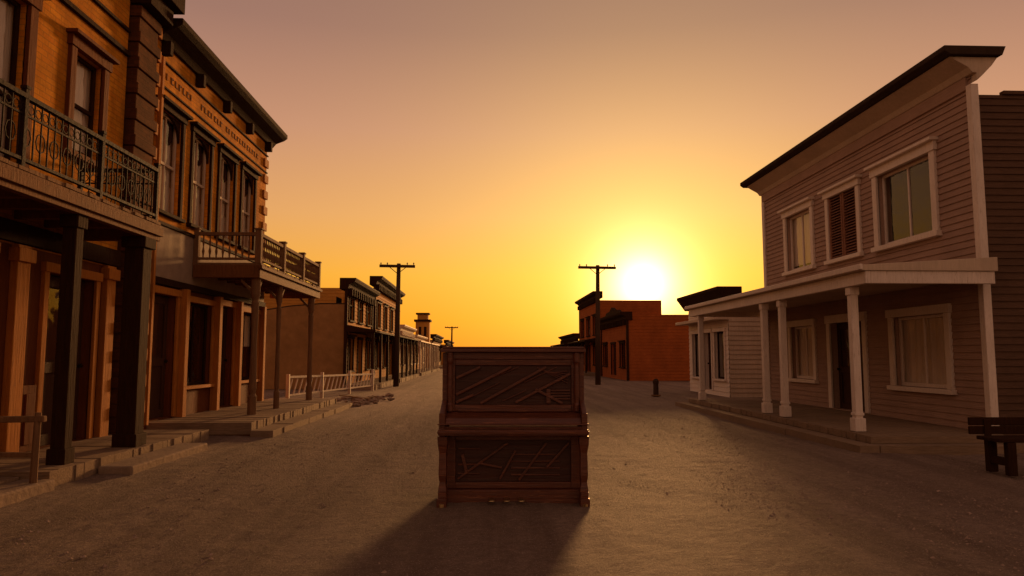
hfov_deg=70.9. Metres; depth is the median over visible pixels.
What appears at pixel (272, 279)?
balcony deck
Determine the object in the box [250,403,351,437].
boardwalk step
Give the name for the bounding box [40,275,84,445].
door
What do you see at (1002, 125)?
side walls
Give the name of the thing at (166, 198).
window curtain
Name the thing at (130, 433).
porch posts
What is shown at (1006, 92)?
side roof edge
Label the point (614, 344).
door leaf
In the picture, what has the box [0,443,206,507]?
stone steps
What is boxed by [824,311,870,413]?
door casing
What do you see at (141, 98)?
quoin pier
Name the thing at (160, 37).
quoin blocks
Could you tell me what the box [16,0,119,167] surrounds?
window casing
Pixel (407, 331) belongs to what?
false front shop
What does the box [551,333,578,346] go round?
false front shop
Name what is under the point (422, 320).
brick tower
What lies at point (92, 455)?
porch deck
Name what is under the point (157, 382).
door
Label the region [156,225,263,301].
painted band
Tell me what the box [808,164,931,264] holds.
dark interior
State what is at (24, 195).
balcony deck
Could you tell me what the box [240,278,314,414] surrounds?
porch posts
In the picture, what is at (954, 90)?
frieze
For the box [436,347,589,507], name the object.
upright piano
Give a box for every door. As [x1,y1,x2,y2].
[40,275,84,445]
[149,295,226,418]
[708,333,711,388]
[837,322,864,411]
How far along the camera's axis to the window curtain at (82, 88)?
8.57 m
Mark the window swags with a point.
(169, 136)
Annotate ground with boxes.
[0,369,1023,575]
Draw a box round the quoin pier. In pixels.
[108,0,161,434]
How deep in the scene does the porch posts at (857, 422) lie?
13.06 m
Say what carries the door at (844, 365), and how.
attached to the walls at (946, 123)
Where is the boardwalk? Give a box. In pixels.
[146,398,336,434]
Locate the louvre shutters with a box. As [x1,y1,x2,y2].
[828,187,857,258]
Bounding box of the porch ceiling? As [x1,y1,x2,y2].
[721,284,936,311]
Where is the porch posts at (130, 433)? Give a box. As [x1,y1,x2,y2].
[45,214,155,464]
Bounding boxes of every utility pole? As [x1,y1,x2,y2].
[379,262,414,386]
[445,326,457,346]
[578,264,615,384]
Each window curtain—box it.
[0,0,90,156]
[159,120,247,246]
[793,213,946,384]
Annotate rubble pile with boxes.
[337,393,394,406]
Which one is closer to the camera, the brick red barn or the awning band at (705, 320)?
the awning band at (705, 320)
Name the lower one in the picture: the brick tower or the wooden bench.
the wooden bench
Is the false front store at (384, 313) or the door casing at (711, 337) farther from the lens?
the false front store at (384, 313)
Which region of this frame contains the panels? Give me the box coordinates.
[19,385,35,451]
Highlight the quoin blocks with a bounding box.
[144,28,162,412]
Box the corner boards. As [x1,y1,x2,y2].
[761,84,998,425]
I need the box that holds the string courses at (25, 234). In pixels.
[0,0,130,266]
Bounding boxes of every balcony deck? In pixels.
[0,161,163,241]
[193,265,321,298]
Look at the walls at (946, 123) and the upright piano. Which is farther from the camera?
the walls at (946, 123)
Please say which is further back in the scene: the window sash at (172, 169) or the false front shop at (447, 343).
the false front shop at (447, 343)
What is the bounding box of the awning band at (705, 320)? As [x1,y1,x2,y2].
[675,317,728,325]
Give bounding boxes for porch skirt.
[692,403,945,443]
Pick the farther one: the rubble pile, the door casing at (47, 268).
the rubble pile
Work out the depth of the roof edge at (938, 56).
12.29 m
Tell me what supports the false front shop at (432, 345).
on the ground
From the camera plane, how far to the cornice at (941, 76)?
12.84 m
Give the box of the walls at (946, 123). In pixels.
[765,76,985,428]
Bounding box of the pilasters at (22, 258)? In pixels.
[0,244,120,451]
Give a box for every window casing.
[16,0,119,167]
[156,94,262,254]
[690,328,726,381]
[777,136,957,394]
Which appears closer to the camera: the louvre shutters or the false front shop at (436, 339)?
the louvre shutters
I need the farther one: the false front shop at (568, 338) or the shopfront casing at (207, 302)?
the false front shop at (568, 338)
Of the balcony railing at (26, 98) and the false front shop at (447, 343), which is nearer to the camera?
the balcony railing at (26, 98)
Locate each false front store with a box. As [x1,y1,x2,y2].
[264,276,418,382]
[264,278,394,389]
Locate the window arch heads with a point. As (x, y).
(176, 123)
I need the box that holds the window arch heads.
[163,110,252,194]
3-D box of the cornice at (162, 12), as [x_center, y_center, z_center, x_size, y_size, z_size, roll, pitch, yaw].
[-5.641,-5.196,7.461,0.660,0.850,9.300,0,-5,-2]
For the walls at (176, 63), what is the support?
on the ground
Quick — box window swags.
[162,118,247,228]
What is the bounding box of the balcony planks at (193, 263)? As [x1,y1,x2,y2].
[192,262,320,288]
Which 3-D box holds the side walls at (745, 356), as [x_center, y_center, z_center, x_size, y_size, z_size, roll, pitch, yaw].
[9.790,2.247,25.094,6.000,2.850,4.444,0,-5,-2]
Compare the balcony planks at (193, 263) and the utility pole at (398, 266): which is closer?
the balcony planks at (193, 263)
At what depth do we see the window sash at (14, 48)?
8.57 m
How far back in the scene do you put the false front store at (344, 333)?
28.50 m
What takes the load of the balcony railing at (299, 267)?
on the porch posts at (254, 289)
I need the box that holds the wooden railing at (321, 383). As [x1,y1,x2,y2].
[285,369,374,397]
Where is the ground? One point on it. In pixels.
(363, 524)
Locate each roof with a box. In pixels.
[687,257,997,309]
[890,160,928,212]
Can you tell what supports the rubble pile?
on the ground
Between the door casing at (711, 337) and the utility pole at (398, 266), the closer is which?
the door casing at (711, 337)
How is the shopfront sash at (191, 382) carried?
attached to the walls at (197, 400)
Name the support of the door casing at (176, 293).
attached to the walls at (197, 400)
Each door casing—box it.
[0,243,102,438]
[155,285,237,416]
[703,329,713,389]
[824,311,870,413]
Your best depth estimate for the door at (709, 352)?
25.15 m
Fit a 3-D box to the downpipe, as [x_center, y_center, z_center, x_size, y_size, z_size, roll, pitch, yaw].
[-5.867,-0.843,11.800,0.070,6.100,0.070,0,-5,-2]
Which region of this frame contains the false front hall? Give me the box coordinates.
[567,291,661,375]
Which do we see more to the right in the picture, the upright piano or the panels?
the upright piano
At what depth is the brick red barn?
38.24 m
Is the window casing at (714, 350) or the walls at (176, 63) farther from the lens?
the window casing at (714, 350)
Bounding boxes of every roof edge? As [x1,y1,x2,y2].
[740,45,1005,187]
[999,90,1023,94]
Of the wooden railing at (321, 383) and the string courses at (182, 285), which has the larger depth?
the wooden railing at (321, 383)
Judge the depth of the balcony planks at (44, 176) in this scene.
7.62 m
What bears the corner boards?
attached to the walls at (946, 123)
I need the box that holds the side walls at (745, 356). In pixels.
[721,317,762,397]
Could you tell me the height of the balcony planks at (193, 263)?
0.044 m
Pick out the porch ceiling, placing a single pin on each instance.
(839, 294)
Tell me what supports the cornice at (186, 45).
attached to the walls at (176, 63)
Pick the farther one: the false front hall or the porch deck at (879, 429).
the false front hall
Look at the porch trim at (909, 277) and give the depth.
11.08 m
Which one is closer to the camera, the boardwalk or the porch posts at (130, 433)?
the porch posts at (130, 433)
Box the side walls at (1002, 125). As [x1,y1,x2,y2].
[798,95,1023,434]
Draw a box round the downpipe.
[144,56,165,424]
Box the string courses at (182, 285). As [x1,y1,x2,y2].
[149,61,268,306]
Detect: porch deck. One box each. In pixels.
[0,430,208,486]
[688,398,1002,443]
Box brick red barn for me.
[600,308,689,380]
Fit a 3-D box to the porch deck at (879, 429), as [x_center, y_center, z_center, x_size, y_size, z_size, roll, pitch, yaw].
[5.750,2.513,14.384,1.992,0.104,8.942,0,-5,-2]
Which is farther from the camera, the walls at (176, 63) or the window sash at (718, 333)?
the window sash at (718, 333)
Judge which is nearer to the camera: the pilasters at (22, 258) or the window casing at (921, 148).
the pilasters at (22, 258)
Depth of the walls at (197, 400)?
14.31 m
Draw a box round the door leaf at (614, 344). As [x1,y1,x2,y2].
[614,344,614,374]
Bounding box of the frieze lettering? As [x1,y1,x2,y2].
[166,74,257,158]
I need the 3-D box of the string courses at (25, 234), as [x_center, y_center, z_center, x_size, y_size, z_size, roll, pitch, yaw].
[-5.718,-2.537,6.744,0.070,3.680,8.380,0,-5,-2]
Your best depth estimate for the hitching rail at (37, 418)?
6.85 m
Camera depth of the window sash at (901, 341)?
12.75 m
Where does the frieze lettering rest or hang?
attached to the walls at (176, 63)
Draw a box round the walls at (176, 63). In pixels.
[150,40,266,381]
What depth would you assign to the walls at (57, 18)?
9.39 m
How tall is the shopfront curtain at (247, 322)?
0.775 m
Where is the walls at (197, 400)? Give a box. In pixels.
[143,284,255,429]
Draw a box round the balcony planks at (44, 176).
[0,156,160,224]
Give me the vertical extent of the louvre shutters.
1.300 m
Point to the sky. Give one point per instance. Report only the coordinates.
(496, 149)
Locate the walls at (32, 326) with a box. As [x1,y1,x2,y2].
[0,241,102,448]
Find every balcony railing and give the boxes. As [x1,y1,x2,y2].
[0,78,160,220]
[193,227,321,286]
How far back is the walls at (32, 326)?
8.86 m
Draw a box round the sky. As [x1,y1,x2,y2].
[174,0,1023,346]
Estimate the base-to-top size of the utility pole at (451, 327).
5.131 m
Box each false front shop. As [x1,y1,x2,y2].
[399,324,430,375]
[412,335,439,371]
[430,334,447,368]
[441,340,454,364]
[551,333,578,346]
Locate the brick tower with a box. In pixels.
[414,313,431,367]
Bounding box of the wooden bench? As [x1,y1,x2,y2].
[967,417,1023,475]
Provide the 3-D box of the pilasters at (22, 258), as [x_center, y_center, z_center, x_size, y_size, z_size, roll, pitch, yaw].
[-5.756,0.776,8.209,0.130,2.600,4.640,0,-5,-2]
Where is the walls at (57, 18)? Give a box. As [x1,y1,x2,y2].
[0,0,129,264]
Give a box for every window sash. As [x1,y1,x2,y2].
[0,0,95,159]
[160,115,250,247]
[695,332,724,378]
[790,156,946,388]
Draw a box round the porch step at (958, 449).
[675,402,1023,455]
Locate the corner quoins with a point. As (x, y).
(264, 192)
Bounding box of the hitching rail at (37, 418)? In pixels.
[0,412,46,483]
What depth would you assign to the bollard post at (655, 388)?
23.32 m
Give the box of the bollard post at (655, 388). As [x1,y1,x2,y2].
[651,379,660,396]
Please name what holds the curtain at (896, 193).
on the side walls at (1002, 125)
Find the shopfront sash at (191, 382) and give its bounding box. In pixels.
[187,303,250,384]
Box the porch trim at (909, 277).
[684,264,994,316]
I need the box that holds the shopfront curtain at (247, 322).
[244,315,250,346]
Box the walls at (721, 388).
[688,313,729,396]
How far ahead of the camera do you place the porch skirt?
11.07 m
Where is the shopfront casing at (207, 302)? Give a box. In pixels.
[187,296,261,389]
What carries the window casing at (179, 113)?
attached to the walls at (176, 63)
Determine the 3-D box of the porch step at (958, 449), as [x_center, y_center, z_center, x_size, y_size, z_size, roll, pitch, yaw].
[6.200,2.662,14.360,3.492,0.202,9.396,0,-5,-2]
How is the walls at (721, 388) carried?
on the ground
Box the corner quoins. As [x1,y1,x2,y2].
[261,158,268,262]
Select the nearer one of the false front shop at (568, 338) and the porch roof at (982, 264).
the porch roof at (982, 264)
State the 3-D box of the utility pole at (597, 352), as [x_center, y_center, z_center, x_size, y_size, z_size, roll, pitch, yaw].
[3.930,1.811,33.125,1.751,5.831,0.306,0,-5,-2]
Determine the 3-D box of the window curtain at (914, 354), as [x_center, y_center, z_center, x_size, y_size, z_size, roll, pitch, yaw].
[6.907,-0.050,14.344,0.024,3.840,5.800,0,-5,-2]
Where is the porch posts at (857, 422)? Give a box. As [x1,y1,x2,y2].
[697,287,865,431]
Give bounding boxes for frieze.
[761,77,967,202]
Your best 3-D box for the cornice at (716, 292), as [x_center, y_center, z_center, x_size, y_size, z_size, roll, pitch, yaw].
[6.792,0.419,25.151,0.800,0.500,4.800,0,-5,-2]
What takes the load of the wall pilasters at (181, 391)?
attached to the walls at (197, 400)
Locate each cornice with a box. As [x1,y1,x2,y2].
[130,0,184,25]
[160,18,287,151]
[677,286,741,310]
[747,57,996,195]
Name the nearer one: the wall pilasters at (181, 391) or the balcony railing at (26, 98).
the balcony railing at (26, 98)
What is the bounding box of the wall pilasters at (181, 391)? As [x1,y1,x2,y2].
[174,289,266,416]

